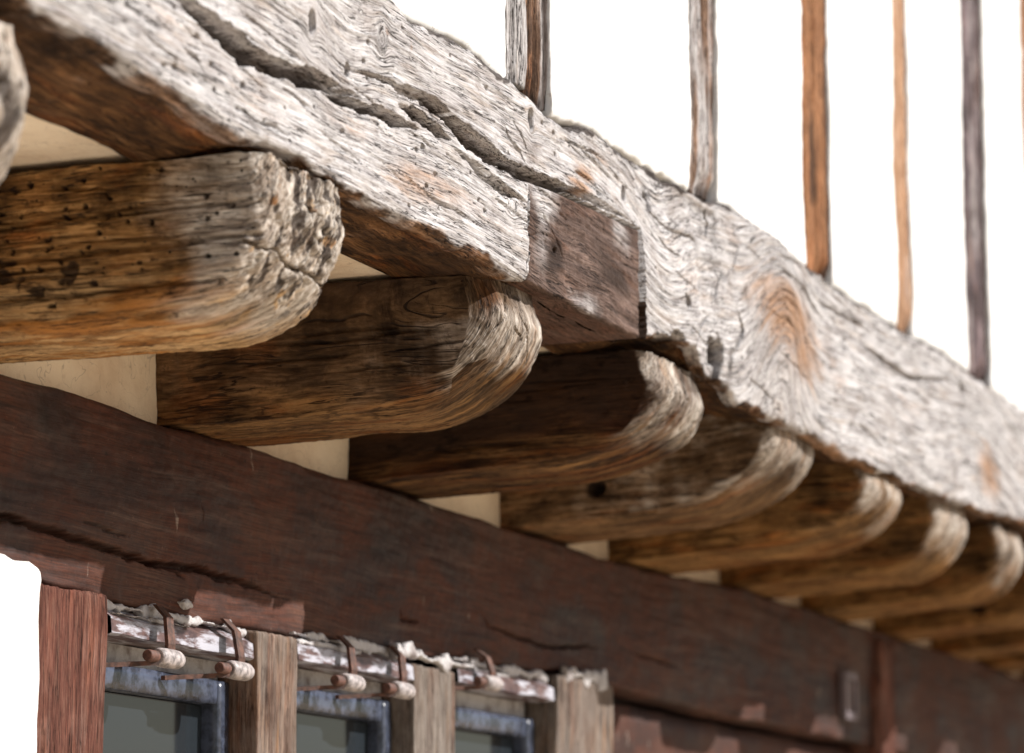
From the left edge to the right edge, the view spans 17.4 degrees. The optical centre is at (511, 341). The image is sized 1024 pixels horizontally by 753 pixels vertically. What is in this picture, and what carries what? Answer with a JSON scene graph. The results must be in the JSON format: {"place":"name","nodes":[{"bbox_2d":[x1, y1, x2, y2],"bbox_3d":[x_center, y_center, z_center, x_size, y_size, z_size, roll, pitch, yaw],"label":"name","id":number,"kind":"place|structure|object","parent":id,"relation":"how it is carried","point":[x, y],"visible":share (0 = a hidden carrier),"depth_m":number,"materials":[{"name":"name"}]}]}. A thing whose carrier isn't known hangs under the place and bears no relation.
{"place":"outdoors","nodes":[
{"label":"outdoors","id":0,"kind":"place"},
{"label":"ground","id":1,"kind":"structure","parent":0,"visible":0},
{"bbox_2d":[0,554,40,752],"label":"wall","id":2,"kind":"structure","parent":1,"relation":"on","point":[20,582],"depth_m":3.86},
{"bbox_2d":[37,583,107,752],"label":"wall post","id":3,"kind":"object","parent":1,"relation":"on","point":[72,628],"depth_m":4.00,"materials":[{"name":"brown wood"}]},
{"bbox_2d":[613,705,853,752],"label":"boarded wall","id":4,"kind":"structure","parent":1,"relation":"on","point":[635,730],"depth_m":6.28,"materials":[{"name":"brown wood"}]},
{"bbox_2d":[0,374,1023,752],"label":"wall beam","id":5,"kind":"structure","parent":4,"relation":"on","point":[116,506],"depth_m":5.02,"materials":[{"name":"brown wood"}]},
{"bbox_2d":[0,22,28,181],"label":"joist","id":6,"kind":"object","parent":5,"relation":"on","point":[14,89],"visible":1,"depth_m":3.07,"materials":[{"name":"grey wood"}]},
{"bbox_2d":[0,151,343,363],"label":"joist","id":7,"kind":"object","parent":5,"relation":"on","point":[235,249],"visible":1,"depth_m":3.63,"materials":[{"name":"brown wood"}]},
{"bbox_2d":[177,599,192,609],"bbox_3d":[-0.421,0.339,4.307,0.015,0.014,0.032,-4,-11,21],"label":"mortar patch","id":8,"kind":"object","parent":5,"relation":"attached to","point":[185,604],"visible":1,"depth_m":4.30,"materials":[{"name":"beige concrete"}]},
{"bbox_2d":[155,275,541,446],"bbox_3d":[-0.258,0.033,4.402,0.590,0.179,0.210,-4,-11,21],"label":"joist","id":9,"kind":"object","parent":5,"relation":"on","point":[346,359],"visible":0.76,"depth_m":4.29,"materials":[{"name":"brown wood"}]},
{"bbox_2d":[0,354,1020,677],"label":"plaster infill","id":10,"kind":"object","parent":5,"relation":"on","point":[126,384],"visible":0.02,"depth_m":4.35,"materials":[{"name":"beige paint"}]},
{"bbox_2d":[347,350,702,499],"bbox_3d":[-0.024,0.133,4.976,0.595,0.173,0.246,-4,-11,21],"label":"joist","id":11,"kind":"object","parent":5,"relation":"on","point":[553,421],"visible":0.73,"depth_m":4.84,"materials":[{"name":"brown wood"}]},
{"bbox_2d":[560,666,607,691],"bbox_3d":[0.123,0.565,5.637,0.015,0.041,0.200,-4,-11,21],"label":"mortar patch","id":12,"kind":"object","parent":5,"relation":"attached to","point":[598,677],"visible":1,"depth_m":5.64,"materials":[{"name":"beige concrete"}]},
{"bbox_2d":[499,415,813,544],"bbox_3d":[0.192,0.233,5.540,0.581,0.179,0.265,-4,-11,21],"label":"joist","id":13,"kind":"object","parent":5,"relation":"on","point":[714,471],"visible":0.65,"depth_m":5.41,"materials":[{"name":"brown wood"}]},
{"bbox_2d":[0,0,1023,551],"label":"jetty beam","id":14,"kind":"structure","parent":13,"relation":"on","point":[426,152],"depth_m":4.18,"materials":[{"name":"grey wood"}]},
{"bbox_2d":[504,0,547,111],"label":"stud","id":15,"kind":"object","parent":14,"relation":"on","point":[526,46],"visible":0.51,"depth_m":4.38,"materials":[{"name":"grey wood"}]},
{"bbox_2d":[506,181,638,344],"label":"repair block","id":16,"kind":"structure","parent":14,"relation":"attached to","point":[583,263],"depth_m":4.51,"materials":[{"name":"brown wood"}]},
{"bbox_2d":[686,0,714,201],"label":"stud","id":17,"kind":"object","parent":14,"relation":"on","point":[701,32],"visible":0.48,"depth_m":5.07,"materials":[{"name":"grey wood"}]},
{"bbox_2d":[391,0,1023,410],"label":"wall","id":18,"kind":"structure","parent":14,"relation":"on","point":[617,76],"depth_m":5.79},
{"bbox_2d":[800,0,829,279],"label":"stud","id":19,"kind":"object","parent":14,"relation":"on","point":[816,201],"visible":0.5,"depth_m":5.64,"materials":[{"name":"orange wood"}]},
{"bbox_2d":[891,0,911,334],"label":"stud","id":20,"kind":"object","parent":14,"relation":"on","point":[904,312],"visible":0.45,"depth_m":6.16,"materials":[{"name":"orange wood"}]},
{"bbox_2d":[959,0,987,382],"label":"stud","id":21,"kind":"object","parent":14,"relation":"on","point":[973,202],"visible":0.56,"depth_m":6.70,"materials":[{"name":"grey wood"}]},
{"bbox_2d":[1019,0,1023,164],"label":"stud","id":22,"kind":"object","parent":14,"relation":"on","point":[1021,19],"visible":0.07,"depth_m":7.19,"materials":[{"name":"orange wood"}]},
{"bbox_2d":[607,461,901,574],"bbox_3d":[0.390,0.320,6.015,0.595,0.173,0.277,-4,-11,21],"label":"joist","id":23,"kind":"object","parent":5,"relation":"on","point":[820,510],"visible":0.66,"depth_m":5.88,"materials":[{"name":"brown wood"}]},
{"bbox_2d":[6,113,559,356],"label":"soffit","id":24,"kind":"structure","parent":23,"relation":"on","point":[43,145],"depth_m":3.64,"materials":[{"name":"beige paint"}]},
{"bbox_2d":[719,498,966,598],"bbox_3d":[0.602,0.409,6.570,0.669,0.159,0.264,-8,-13,37],"label":"joist","id":25,"kind":"object","parent":5,"relation":"on","point":[917,542],"visible":0.38,"depth_m":6.40,"materials":[{"name":"brown wood"}]},
{"bbox_2d":[839,671,857,720],"bbox_3d":[0.720,0.759,7.151,0.015,0.100,0.090,-4,-11,21],"label":"wall box","id":26,"kind":"object","parent":5,"relation":"attached to","point":[848,682],"visible":1,"depth_m":7.13,"materials":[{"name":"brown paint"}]},
{"bbox_2d":[801,523,1023,621],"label":"joist","id":27,"kind":"object","parent":5,"relation":"on","point":[985,566],"visible":0.51,"depth_m":6.85,"materials":[{"name":"brown wood"}]},
{"bbox_2d":[872,563,1023,641],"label":"joist","id":28,"kind":"object","parent":5,"relation":"on","point":[1005,611],"visible":0.45,"depth_m":7.43,"materials":[{"name":"brown wood"}]},
{"bbox_2d":[931,628,1023,659],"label":"joist","id":29,"kind":"object","parent":5,"relation":"on","point":[986,645],"visible":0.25,"depth_m":7.98,"materials":[{"name":"brown wood"}]},
{"bbox_2d":[975,653,1023,672],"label":"joist","id":30,"kind":"object","parent":5,"relation":"on","point":[1012,663],"visible":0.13,"depth_m":8.42,"materials":[{"name":"brown wood"}]},
{"bbox_2d":[835,640,895,752],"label":"wall post","id":31,"kind":"object","parent":1,"relation":"on","point":[883,710],"depth_m":7.37,"materials":[{"name":"brown wood"}]},
{"bbox_3d":[-0.248,1.891,4.706,0.149,1.157,1.807,-4,-11,21],"label":"lower wall","id":32,"kind":"object","parent":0,"visible":0},
{"bbox_2d":[103,599,253,752],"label":"window","id":33,"kind":"structure","parent":32,"relation":"on","point":[147,709],"depth_m":4.30,"materials":[{"name":"paint"}]},
{"bbox_2d":[106,604,185,668],"bbox_3d":[-0.460,0.366,4.154,0.049,0.088,0.153,-7,-12,32],"label":"roller bracket","id":34,"kind":"object","parent":33,"relation":"attached to","point":[168,656],"visible":1,"depth_m":4.17,"materials":[{"name":"metal"}]},
{"bbox_2d":[161,618,254,680],"bbox_3d":[-0.387,0.399,4.336,0.048,0.088,0.153,-7,-12,33],"label":"roller bracket","id":35,"kind":"object","parent":33,"relation":"attached to","point":[239,669],"visible":1,"depth_m":4.35,"materials":[{"name":"metal"}]},
{"bbox_2d":[217,630,296,752],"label":"window mullion","id":36,"kind":"structure","parent":32,"relation":"on","point":[262,709],"depth_m":4.48},
{"bbox_2d":[286,631,413,752],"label":"window","id":37,"kind":"structure","parent":32,"relation":"on","point":[327,721],"depth_m":4.80,"materials":[{"name":"paint"}]},
{"bbox_2d":[297,636,365,691],"bbox_3d":[-0.256,0.450,4.666,0.048,0.086,0.153,-7,-12,32],"label":"roller bracket","id":38,"kind":"object","parent":37,"relation":"attached to","point":[351,680],"visible":1,"depth_m":4.68,"materials":[{"name":"metal"}]},
{"bbox_2d":[335,645,415,699],"bbox_3d":[-0.191,0.477,4.830,0.049,0.086,0.153,-6,-12,32],"label":"roller bracket","id":39,"kind":"object","parent":37,"relation":"attached to","point":[401,688],"visible":1,"depth_m":4.84,"materials":[{"name":"metal"}]},
{"bbox_2d":[376,664,454,752],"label":"window jamb","id":40,"kind":"object","parent":32,"relation":"on","point":[423,720],"depth_m":5.00,"materials":[{"name":"brown wood"}]},
{"bbox_2d":[390,641,475,673],"bbox_3d":[-0.117,0.479,5.038,0.015,0.038,0.300,-4,-11,21],"label":"mortar patch","id":41,"kind":"object","parent":40,"relation":"on","point":[445,663],"visible":0.98,"depth_m":5.01,"materials":[{"name":"white concrete"}]},
{"bbox_2d":[406,656,554,752],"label":"window","id":42,"kind":"structure","parent":32,"relation":"on","point":[490,722],"depth_m":5.35,"materials":[{"name":"paint"}]},
{"bbox_2d":[455,649,503,691],"bbox_3d":[-0.062,0.507,5.153,0.046,0.073,0.154,-7,-12,34],"label":"roller bracket","id":43,"kind":"object","parent":42,"relation":"attached to","point":[490,682],"visible":0.99,"depth_m":5.17,"materials":[{"name":"metal"}]},
{"bbox_2d":[524,674,612,752],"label":"wall post","id":44,"kind":"object","parent":32,"relation":"on","point":[576,716],"depth_m":5.56,"materials":[{"name":"brown wood"}]}
]}

